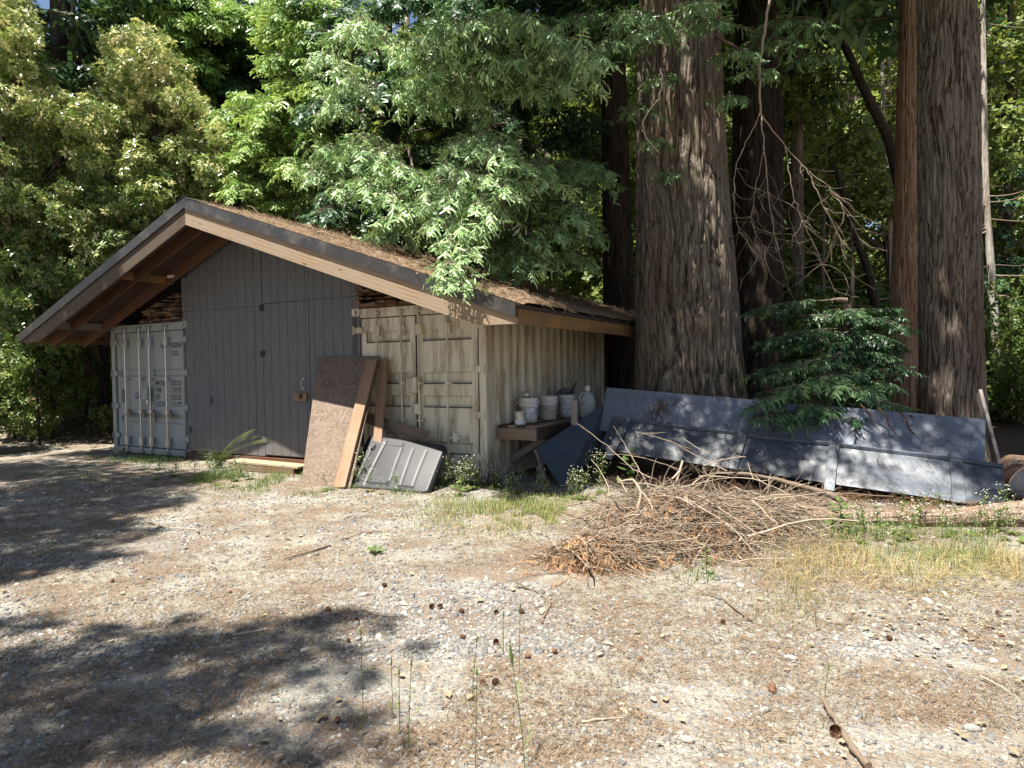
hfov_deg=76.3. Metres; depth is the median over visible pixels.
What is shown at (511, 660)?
grass stalk
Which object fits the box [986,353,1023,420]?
undergrowth bush
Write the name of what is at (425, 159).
forest tree
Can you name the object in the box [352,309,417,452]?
door leaf
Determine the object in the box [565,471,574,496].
flowering weed
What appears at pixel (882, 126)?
slender tree
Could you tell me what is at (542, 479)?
flowering weed
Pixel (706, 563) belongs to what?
leafy plant
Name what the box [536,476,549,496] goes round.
flowering weed
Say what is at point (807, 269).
forest tree
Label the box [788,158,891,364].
slender tree
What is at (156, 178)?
oak tree
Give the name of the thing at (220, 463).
fern
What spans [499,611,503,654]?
grass stalk
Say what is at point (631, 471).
leafy plant
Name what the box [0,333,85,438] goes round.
bush
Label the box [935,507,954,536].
flowering weed
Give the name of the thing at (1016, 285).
forest tree
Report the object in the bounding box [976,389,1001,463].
prop board
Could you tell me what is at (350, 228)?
forest tree
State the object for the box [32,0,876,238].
sky
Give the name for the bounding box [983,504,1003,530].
flowering weed
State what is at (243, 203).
forest tree
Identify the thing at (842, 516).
leafy plant
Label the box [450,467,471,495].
flowering weed
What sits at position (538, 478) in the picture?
flowering weed
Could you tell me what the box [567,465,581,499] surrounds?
flowering weed
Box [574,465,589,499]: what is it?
flowering weed
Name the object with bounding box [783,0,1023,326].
forest tree
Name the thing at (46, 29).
forest tree
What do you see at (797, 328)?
undergrowth bush
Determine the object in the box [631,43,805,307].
forest tree
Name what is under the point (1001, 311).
undergrowth bush
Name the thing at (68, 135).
oak tree
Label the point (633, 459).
dead branch
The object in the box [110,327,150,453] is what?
door leaf
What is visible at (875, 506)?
flowering weed
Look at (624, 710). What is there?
fallen leaves
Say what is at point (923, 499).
flowering weed
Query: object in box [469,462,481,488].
flowering weed
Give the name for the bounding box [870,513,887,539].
flowering weed
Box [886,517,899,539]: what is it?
flowering weed
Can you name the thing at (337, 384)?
strand board
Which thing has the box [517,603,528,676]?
grass stalk
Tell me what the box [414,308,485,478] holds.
door leaf
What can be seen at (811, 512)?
dead branch
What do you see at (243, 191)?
forest tree
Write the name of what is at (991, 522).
flowering weed
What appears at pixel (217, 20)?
fir tree
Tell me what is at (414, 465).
bed cover
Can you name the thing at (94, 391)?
bush
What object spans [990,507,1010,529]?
flowering weed
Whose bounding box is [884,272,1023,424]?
undergrowth bush
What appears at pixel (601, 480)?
flowering weed
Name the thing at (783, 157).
forest tree
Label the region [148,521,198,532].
stick
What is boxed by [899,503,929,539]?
flowering weed
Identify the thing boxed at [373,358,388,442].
plank
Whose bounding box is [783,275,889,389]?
undergrowth bush
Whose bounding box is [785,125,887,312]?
slender tree
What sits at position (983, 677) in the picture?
stick
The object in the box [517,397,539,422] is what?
bucket
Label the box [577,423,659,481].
dead branch
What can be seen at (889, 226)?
slender tree
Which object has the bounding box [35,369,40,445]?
dead sapling
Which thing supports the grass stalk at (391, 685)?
on the ground at (14, 460)
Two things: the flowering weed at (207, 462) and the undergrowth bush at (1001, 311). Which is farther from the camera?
the undergrowth bush at (1001, 311)
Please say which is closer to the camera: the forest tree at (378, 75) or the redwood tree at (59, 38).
the redwood tree at (59, 38)
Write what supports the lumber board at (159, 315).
on the lumber board
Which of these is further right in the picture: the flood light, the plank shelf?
the plank shelf
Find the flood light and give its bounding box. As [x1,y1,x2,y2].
[167,273,186,277]
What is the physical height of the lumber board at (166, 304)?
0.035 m
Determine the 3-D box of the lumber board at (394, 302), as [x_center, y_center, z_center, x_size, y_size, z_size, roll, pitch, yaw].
[-1.245,-1.240,10.623,0.145,0.040,2.207,0,2,29]
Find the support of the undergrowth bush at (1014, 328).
on the ground at (14, 460)
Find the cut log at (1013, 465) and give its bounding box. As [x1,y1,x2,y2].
[1001,455,1023,497]
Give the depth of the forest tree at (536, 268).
23.73 m
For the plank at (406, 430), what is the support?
on the ground at (14, 460)
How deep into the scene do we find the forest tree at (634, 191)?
24.98 m
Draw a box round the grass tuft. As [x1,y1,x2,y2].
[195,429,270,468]
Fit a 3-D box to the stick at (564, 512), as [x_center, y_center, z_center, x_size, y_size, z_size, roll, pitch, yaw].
[0.488,1.425,7.361,0.058,0.034,0.889,-2,2,-35]
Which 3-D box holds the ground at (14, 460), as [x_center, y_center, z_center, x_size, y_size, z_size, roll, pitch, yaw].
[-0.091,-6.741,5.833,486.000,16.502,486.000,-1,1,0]
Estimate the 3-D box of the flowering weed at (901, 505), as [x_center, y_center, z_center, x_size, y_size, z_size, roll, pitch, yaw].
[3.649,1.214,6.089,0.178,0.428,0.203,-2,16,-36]
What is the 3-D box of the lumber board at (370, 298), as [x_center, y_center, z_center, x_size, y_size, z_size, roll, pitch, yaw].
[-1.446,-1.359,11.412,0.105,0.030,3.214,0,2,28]
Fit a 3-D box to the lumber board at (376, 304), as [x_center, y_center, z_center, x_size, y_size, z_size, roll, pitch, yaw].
[-1.407,-1.252,11.192,0.138,0.040,3.077,0,2,28]
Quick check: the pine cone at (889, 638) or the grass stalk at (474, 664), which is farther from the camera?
the pine cone at (889, 638)
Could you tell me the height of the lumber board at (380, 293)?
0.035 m
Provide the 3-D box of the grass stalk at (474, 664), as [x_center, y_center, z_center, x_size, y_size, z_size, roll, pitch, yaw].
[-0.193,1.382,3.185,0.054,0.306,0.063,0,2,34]
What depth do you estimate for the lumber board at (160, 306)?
12.55 m
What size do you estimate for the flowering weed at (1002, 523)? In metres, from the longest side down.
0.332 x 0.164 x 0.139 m
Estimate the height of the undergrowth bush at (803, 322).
3.531 m
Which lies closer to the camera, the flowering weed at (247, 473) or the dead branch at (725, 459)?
the dead branch at (725, 459)
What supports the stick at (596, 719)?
on the ground at (14, 460)
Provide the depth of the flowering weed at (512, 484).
8.49 m
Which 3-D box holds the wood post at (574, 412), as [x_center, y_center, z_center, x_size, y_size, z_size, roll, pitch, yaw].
[0.918,0.421,9.584,0.090,0.372,0.045,1,2,28]
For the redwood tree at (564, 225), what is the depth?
9.03 m
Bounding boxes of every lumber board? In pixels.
[152,305,169,307]
[152,314,169,317]
[154,303,169,305]
[162,300,181,302]
[168,308,181,311]
[168,313,181,316]
[170,317,181,319]
[355,297,373,301]
[356,293,374,297]
[360,289,378,292]
[360,303,378,307]
[366,297,376,300]
[368,293,384,296]
[368,302,388,306]
[375,297,388,299]
[376,292,389,295]
[384,303,400,306]
[388,301,407,305]
[399,301,415,304]
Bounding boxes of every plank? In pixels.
[334,359,377,487]
[366,413,428,440]
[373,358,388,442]
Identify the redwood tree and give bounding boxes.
[27,0,133,181]
[49,0,72,377]
[78,0,90,356]
[284,0,639,259]
[286,0,625,247]
[351,38,627,305]
[437,0,893,469]
[466,0,637,389]
[721,0,899,399]
[722,0,899,329]
[799,0,918,411]
[916,0,990,461]
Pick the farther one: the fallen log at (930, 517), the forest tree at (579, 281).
the forest tree at (579, 281)
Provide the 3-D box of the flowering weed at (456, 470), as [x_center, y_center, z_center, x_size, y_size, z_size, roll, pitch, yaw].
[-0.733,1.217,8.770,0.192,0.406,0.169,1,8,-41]
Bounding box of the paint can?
[514,411,525,424]
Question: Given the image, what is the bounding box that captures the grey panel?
[536,404,605,487]
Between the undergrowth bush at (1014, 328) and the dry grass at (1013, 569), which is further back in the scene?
the undergrowth bush at (1014, 328)
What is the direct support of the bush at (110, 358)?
on the ground at (14, 460)
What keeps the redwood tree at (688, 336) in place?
on the ground at (14, 460)
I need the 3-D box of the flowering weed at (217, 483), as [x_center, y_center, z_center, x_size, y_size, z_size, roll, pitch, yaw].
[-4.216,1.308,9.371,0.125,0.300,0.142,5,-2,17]
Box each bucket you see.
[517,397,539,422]
[538,396,558,419]
[557,394,576,416]
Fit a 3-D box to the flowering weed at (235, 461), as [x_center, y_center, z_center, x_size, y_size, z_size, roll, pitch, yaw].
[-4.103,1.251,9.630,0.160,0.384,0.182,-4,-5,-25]
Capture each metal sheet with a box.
[600,387,984,460]
[600,416,1005,505]
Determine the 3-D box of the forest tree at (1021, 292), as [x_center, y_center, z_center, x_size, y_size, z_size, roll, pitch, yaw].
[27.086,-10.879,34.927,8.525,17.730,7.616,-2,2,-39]
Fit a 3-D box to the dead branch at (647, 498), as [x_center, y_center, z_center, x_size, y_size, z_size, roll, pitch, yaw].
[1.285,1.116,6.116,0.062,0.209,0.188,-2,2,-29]
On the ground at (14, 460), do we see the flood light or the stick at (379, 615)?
the stick at (379, 615)
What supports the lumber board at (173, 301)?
on the lumber board
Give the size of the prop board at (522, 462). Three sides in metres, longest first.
0.909 x 0.060 x 0.031 m
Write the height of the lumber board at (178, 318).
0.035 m
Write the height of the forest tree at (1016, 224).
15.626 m
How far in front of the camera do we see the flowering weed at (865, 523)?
5.85 m
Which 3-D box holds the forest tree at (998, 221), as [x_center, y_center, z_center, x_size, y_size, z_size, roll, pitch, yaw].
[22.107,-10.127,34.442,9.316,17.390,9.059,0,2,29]
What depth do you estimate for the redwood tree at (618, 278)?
14.52 m
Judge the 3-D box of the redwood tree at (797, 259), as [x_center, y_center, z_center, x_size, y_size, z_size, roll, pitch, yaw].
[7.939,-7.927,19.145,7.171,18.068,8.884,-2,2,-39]
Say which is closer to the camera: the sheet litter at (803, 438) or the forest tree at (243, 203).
the sheet litter at (803, 438)
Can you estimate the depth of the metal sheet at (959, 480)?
8.25 m
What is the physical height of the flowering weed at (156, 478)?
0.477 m
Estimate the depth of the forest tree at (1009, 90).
23.86 m
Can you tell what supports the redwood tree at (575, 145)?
on the ground at (14, 460)
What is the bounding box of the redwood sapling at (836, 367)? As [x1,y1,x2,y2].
[735,194,929,436]
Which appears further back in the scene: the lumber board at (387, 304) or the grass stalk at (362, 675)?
the lumber board at (387, 304)
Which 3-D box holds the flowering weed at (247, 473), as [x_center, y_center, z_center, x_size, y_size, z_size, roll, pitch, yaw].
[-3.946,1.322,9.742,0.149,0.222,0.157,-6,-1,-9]
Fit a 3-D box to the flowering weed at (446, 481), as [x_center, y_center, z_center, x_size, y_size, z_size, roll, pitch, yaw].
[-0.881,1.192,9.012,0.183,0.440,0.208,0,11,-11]
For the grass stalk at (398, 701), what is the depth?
2.91 m
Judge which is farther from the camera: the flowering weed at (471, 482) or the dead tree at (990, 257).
the dead tree at (990, 257)
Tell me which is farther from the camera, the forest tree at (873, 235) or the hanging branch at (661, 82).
the forest tree at (873, 235)
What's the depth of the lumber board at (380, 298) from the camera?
9.98 m
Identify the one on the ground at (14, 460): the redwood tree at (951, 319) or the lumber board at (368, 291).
the redwood tree at (951, 319)
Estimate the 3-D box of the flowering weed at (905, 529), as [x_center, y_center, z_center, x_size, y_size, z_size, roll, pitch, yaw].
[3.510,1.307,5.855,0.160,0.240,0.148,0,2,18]
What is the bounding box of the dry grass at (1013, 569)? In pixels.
[129,477,1023,633]
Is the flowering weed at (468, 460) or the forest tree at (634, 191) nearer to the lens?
the flowering weed at (468, 460)
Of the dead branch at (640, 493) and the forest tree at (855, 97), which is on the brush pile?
the dead branch at (640, 493)
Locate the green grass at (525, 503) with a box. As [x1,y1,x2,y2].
[1,452,1023,598]
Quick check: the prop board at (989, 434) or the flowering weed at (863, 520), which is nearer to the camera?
the flowering weed at (863, 520)
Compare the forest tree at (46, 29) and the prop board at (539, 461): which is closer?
the prop board at (539, 461)
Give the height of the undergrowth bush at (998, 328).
3.629 m
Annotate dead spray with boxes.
[644,397,678,420]
[860,404,915,435]
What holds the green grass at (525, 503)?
on the ground at (14, 460)
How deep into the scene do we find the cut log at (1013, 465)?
7.86 m
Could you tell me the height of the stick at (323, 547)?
0.021 m
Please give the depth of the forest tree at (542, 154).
20.85 m
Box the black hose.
[555,388,572,395]
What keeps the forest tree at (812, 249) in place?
on the ground at (14, 460)
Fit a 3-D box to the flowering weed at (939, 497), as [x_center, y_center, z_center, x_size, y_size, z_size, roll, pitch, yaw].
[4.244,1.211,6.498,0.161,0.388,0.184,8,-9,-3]
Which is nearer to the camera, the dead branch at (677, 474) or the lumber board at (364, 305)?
the dead branch at (677, 474)
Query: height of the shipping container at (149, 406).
2.591 m
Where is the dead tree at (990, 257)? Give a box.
[980,0,1023,353]
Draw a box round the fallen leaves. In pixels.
[0,392,1023,757]
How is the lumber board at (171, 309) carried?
on the lumber board
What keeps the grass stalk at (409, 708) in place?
on the ground at (14, 460)
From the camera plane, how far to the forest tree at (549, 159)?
29.48 m
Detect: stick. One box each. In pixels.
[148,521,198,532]
[232,628,266,635]
[285,544,330,559]
[341,530,381,540]
[360,607,407,617]
[509,573,552,623]
[532,504,580,518]
[580,716,623,722]
[723,599,752,620]
[822,699,871,767]
[979,675,1010,693]
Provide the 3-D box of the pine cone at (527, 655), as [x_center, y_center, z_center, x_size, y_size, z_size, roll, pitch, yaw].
[0.087,1.505,3.615,0.041,0.036,0.036,-13,-21,30]
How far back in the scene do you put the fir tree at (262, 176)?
14.59 m
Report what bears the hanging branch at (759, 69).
hanging from the redwood tree at (688, 336)
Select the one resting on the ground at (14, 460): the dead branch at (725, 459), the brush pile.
the brush pile
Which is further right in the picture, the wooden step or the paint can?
the paint can
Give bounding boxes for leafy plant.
[365,544,385,552]
[617,446,640,490]
[699,546,712,574]
[824,496,855,528]
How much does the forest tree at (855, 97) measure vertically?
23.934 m
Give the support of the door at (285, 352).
in the storage shed
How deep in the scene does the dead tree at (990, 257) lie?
18.80 m
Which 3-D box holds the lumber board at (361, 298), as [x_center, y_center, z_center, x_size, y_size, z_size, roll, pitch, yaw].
[-1.660,-1.352,11.250,0.132,0.030,2.877,0,2,29]
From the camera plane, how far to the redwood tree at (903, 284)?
12.93 m
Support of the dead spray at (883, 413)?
on the metal sheet at (968, 442)
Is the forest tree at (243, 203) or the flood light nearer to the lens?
the flood light
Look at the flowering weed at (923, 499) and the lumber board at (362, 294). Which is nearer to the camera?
the flowering weed at (923, 499)
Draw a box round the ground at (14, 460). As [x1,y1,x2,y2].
[0,310,1023,767]
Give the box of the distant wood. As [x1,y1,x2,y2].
[26,8,1022,308]
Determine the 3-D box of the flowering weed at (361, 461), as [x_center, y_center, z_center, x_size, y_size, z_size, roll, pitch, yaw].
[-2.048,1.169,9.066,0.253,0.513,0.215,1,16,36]
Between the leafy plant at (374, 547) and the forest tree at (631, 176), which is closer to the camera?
the leafy plant at (374, 547)
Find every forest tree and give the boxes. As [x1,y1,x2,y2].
[0,0,122,396]
[76,0,197,167]
[216,69,331,219]
[225,85,342,226]
[226,1,293,220]
[281,45,381,237]
[308,15,479,256]
[344,43,434,253]
[349,108,495,253]
[358,6,563,288]
[469,87,572,291]
[492,93,580,286]
[509,100,635,299]
[528,22,636,302]
[562,8,815,382]
[562,131,635,289]
[588,55,636,250]
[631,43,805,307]
[634,33,836,280]
[721,0,894,329]
[729,52,866,313]
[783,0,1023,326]
[783,37,887,308]
[785,5,997,326]
[804,47,880,306]
[805,69,886,295]
[843,3,1023,285]
[852,52,1022,309]
[885,0,1023,336]
[978,0,1023,354]
[990,63,1023,294]
[995,29,1023,293]
[996,0,1023,288]
[997,93,1023,257]
[1013,91,1023,299]
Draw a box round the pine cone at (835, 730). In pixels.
[829,724,841,738]
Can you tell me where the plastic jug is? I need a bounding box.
[578,385,595,417]
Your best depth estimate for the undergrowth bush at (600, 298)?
20.42 m
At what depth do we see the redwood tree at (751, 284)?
15.63 m
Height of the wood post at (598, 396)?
0.493 m
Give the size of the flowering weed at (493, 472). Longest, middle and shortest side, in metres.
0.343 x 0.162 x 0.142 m
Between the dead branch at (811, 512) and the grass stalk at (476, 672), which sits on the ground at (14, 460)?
the grass stalk at (476, 672)
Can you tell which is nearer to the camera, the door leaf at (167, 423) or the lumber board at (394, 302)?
the lumber board at (394, 302)
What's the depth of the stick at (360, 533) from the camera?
6.44 m
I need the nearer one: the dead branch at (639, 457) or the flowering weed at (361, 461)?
the dead branch at (639, 457)
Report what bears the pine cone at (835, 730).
on the ground at (14, 460)
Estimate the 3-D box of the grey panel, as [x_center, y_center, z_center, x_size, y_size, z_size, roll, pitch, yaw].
[0.933,0.774,9.385,0.660,0.450,1.722,37,34,14]
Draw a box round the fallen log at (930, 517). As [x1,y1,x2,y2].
[796,500,1023,526]
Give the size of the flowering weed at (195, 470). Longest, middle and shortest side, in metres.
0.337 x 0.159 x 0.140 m
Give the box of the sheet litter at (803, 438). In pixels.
[603,392,1003,504]
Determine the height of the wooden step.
0.152 m
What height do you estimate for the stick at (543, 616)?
0.108 m
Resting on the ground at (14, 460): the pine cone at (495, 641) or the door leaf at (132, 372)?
the pine cone at (495, 641)
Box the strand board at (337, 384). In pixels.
[301,356,379,488]
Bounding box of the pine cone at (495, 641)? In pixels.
[493,639,498,644]
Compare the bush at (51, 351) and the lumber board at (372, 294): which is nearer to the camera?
the lumber board at (372, 294)
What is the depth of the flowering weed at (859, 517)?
6.29 m
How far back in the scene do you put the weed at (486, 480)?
8.96 m
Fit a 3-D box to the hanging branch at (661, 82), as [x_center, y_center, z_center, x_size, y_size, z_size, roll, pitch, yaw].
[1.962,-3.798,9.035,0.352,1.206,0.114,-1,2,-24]
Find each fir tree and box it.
[84,0,263,220]
[180,0,287,209]
[201,0,356,221]
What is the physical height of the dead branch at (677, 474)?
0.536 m
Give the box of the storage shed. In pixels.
[17,196,634,463]
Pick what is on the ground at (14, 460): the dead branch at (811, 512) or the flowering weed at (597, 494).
the flowering weed at (597, 494)
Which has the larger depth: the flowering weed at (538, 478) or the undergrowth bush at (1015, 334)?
the undergrowth bush at (1015, 334)
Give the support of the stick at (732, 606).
on the ground at (14, 460)
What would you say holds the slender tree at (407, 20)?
on the ground at (14, 460)
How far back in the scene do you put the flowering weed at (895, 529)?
5.80 m
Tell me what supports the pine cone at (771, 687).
on the ground at (14, 460)
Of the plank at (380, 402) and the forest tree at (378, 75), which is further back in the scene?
the forest tree at (378, 75)
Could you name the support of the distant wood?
on the ground at (14, 460)
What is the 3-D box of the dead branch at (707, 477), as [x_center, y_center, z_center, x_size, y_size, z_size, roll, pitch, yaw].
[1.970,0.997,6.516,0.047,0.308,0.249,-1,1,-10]
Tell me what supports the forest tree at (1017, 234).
on the ground at (14, 460)
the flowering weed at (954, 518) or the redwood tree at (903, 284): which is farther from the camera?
the redwood tree at (903, 284)
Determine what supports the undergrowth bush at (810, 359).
on the ground at (14, 460)
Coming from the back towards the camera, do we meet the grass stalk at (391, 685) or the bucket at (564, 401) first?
the bucket at (564, 401)
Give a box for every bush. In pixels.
[0,319,113,435]
[0,330,65,439]
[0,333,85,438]
[29,345,112,418]
[81,345,111,390]
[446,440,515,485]
[589,286,602,302]
[748,313,861,406]
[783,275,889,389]
[784,306,882,402]
[784,344,886,407]
[785,303,1010,408]
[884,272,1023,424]
[984,298,1023,389]
[986,313,1023,354]
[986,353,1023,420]
[991,316,1023,400]
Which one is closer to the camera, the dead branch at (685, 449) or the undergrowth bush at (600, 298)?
the dead branch at (685, 449)
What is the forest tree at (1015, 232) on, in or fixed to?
on the ground at (14, 460)
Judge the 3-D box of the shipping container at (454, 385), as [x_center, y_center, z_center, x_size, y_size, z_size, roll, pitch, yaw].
[-0.313,0.041,11.891,2.438,2.591,4.925,0,2,28]
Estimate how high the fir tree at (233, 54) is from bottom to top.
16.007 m
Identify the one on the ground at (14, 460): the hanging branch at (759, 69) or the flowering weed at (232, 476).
the flowering weed at (232, 476)
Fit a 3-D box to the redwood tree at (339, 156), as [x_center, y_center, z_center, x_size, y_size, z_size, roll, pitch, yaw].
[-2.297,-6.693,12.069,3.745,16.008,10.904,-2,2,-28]
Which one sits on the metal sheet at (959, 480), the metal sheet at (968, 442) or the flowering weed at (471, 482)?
the metal sheet at (968, 442)
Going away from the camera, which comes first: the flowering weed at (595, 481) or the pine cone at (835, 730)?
the pine cone at (835, 730)
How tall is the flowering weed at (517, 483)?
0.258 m
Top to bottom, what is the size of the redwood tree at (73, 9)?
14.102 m
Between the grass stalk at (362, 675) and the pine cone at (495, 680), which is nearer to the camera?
the grass stalk at (362, 675)
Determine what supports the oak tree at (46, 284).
on the ground at (14, 460)
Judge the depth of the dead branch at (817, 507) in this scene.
6.72 m
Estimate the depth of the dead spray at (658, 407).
9.50 m
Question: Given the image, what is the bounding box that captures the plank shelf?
[498,414,581,476]
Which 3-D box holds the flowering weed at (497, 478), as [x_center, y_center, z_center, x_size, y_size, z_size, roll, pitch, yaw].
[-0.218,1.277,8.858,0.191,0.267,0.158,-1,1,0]
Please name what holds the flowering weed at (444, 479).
on the ground at (14, 460)
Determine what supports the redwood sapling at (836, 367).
on the ground at (14, 460)
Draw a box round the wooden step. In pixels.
[226,458,303,473]
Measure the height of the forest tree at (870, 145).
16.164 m
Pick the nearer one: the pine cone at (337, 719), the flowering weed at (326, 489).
the pine cone at (337, 719)
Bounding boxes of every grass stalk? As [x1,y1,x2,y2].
[348,626,369,732]
[384,657,393,718]
[392,666,410,734]
[407,657,422,757]
[463,667,477,767]
[465,635,477,694]
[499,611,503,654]
[507,639,534,767]
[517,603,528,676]
[823,664,829,698]
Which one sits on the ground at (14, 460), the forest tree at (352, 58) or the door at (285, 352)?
the forest tree at (352, 58)
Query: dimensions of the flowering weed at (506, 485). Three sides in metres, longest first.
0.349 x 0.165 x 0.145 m
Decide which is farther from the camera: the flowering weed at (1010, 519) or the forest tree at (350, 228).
the forest tree at (350, 228)
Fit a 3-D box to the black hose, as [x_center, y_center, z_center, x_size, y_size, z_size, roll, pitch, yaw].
[0.875,0.145,10.866,0.303,0.163,0.223,-1,1,0]
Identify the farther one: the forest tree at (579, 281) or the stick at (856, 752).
the forest tree at (579, 281)
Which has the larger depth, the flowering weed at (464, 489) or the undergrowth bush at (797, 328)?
the undergrowth bush at (797, 328)
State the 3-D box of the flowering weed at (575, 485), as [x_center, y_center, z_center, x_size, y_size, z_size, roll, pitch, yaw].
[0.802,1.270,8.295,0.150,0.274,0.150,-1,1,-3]
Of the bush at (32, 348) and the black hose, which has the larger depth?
the bush at (32, 348)
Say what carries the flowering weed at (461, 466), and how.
on the ground at (14, 460)
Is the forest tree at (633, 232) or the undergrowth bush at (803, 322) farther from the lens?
the forest tree at (633, 232)
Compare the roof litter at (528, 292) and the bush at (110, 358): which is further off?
the bush at (110, 358)
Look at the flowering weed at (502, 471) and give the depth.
8.82 m
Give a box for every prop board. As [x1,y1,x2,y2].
[504,451,534,476]
[534,449,546,479]
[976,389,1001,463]
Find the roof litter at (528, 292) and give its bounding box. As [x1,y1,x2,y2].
[193,199,638,338]
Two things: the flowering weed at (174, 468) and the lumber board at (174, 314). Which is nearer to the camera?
the flowering weed at (174, 468)
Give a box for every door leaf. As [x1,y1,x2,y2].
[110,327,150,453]
[146,325,188,454]
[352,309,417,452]
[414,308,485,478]
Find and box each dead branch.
[553,492,645,508]
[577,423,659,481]
[591,454,682,473]
[614,427,648,487]
[621,478,645,526]
[638,432,726,470]
[642,492,652,512]
[672,460,683,490]
[687,464,838,535]
[702,467,714,494]
[703,453,745,465]
[716,472,865,506]
[772,499,849,510]
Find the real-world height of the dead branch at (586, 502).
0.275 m
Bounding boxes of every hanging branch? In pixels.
[642,68,662,152]
[719,0,886,315]
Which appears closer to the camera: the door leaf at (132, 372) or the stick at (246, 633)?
the stick at (246, 633)
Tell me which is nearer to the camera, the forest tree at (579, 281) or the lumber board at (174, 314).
the lumber board at (174, 314)
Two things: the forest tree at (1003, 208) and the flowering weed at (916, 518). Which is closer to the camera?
the flowering weed at (916, 518)
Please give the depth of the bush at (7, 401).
13.86 m
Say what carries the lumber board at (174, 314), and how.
on the lumber board at (178, 318)
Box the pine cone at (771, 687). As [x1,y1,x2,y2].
[767,683,776,693]
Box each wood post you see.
[571,400,577,425]
[595,387,600,408]
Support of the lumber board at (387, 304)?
on the shipping container at (454, 385)
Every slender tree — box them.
[392,14,410,232]
[782,0,895,184]
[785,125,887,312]
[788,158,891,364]
[835,41,896,305]
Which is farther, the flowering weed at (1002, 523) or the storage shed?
the storage shed
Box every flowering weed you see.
[148,449,166,479]
[170,462,179,476]
[191,460,199,480]
[201,454,216,481]
[212,465,224,484]
[228,458,238,481]
[228,466,237,487]
[242,465,252,479]
[320,471,329,490]
[355,450,368,472]
[438,473,450,486]
[442,459,453,484]
[449,462,461,488]
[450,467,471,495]
[453,452,467,483]
[455,458,469,490]
[461,455,475,489]
[468,468,479,484]
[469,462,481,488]
[474,466,482,486]
[488,462,497,485]
[490,470,500,487]
[495,465,508,487]
[499,472,511,498]
[507,472,520,493]
[510,475,521,492]
[531,464,542,490]
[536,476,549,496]
[537,468,547,492]
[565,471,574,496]
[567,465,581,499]
[570,477,579,493]
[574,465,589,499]
[585,448,601,483]
[590,481,602,501]
[594,452,610,493]
[851,500,872,542]
[854,507,866,530]
[854,509,870,540]
[870,500,882,526]
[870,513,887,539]
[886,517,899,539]
[887,526,898,543]
[890,490,914,534]
[895,516,913,541]
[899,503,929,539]
[904,492,927,526]
[927,490,948,508]
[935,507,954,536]
[944,500,964,533]
[960,488,996,535]
[975,503,999,532]
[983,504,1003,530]
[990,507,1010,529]
[993,484,1023,534]
[996,506,1011,539]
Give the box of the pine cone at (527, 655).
[524,652,530,658]
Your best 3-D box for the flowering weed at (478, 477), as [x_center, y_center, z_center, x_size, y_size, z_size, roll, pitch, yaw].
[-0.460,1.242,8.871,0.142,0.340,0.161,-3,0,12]
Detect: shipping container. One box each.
[110,321,190,456]
[352,305,604,481]
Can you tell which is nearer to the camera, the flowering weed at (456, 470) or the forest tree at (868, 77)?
the flowering weed at (456, 470)
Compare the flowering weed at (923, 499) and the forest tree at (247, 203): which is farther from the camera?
the forest tree at (247, 203)
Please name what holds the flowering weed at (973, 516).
on the ground at (14, 460)
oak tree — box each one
[0,0,113,436]
[0,177,147,425]
[13,0,226,335]
[43,17,234,304]
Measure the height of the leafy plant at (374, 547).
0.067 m
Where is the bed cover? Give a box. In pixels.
[352,436,446,492]
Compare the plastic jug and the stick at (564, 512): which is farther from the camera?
the plastic jug
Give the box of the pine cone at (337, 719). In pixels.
[334,716,339,722]
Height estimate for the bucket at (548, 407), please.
0.370 m
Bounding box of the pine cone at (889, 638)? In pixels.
[886,635,892,640]
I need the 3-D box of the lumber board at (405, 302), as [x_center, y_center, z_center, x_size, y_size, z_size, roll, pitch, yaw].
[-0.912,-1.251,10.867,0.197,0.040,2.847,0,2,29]
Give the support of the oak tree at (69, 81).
on the ground at (14, 460)
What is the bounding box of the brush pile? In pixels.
[471,440,1023,599]
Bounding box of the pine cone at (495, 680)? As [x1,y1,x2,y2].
[492,677,498,685]
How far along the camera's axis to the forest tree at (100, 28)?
27.72 m
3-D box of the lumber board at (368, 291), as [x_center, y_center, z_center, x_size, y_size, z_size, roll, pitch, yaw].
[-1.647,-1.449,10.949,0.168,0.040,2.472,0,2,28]
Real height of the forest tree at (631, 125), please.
16.087 m
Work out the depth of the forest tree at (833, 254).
24.58 m
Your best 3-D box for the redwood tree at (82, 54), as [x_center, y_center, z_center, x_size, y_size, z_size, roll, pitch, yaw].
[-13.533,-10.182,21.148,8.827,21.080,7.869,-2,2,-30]
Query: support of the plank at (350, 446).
on the ground at (14, 460)
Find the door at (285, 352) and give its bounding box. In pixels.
[259,301,310,456]
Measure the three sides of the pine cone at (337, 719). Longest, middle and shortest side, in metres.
0.035 x 0.031 x 0.031 m
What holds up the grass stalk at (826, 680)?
on the ground at (14, 460)
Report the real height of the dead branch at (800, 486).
0.359 m

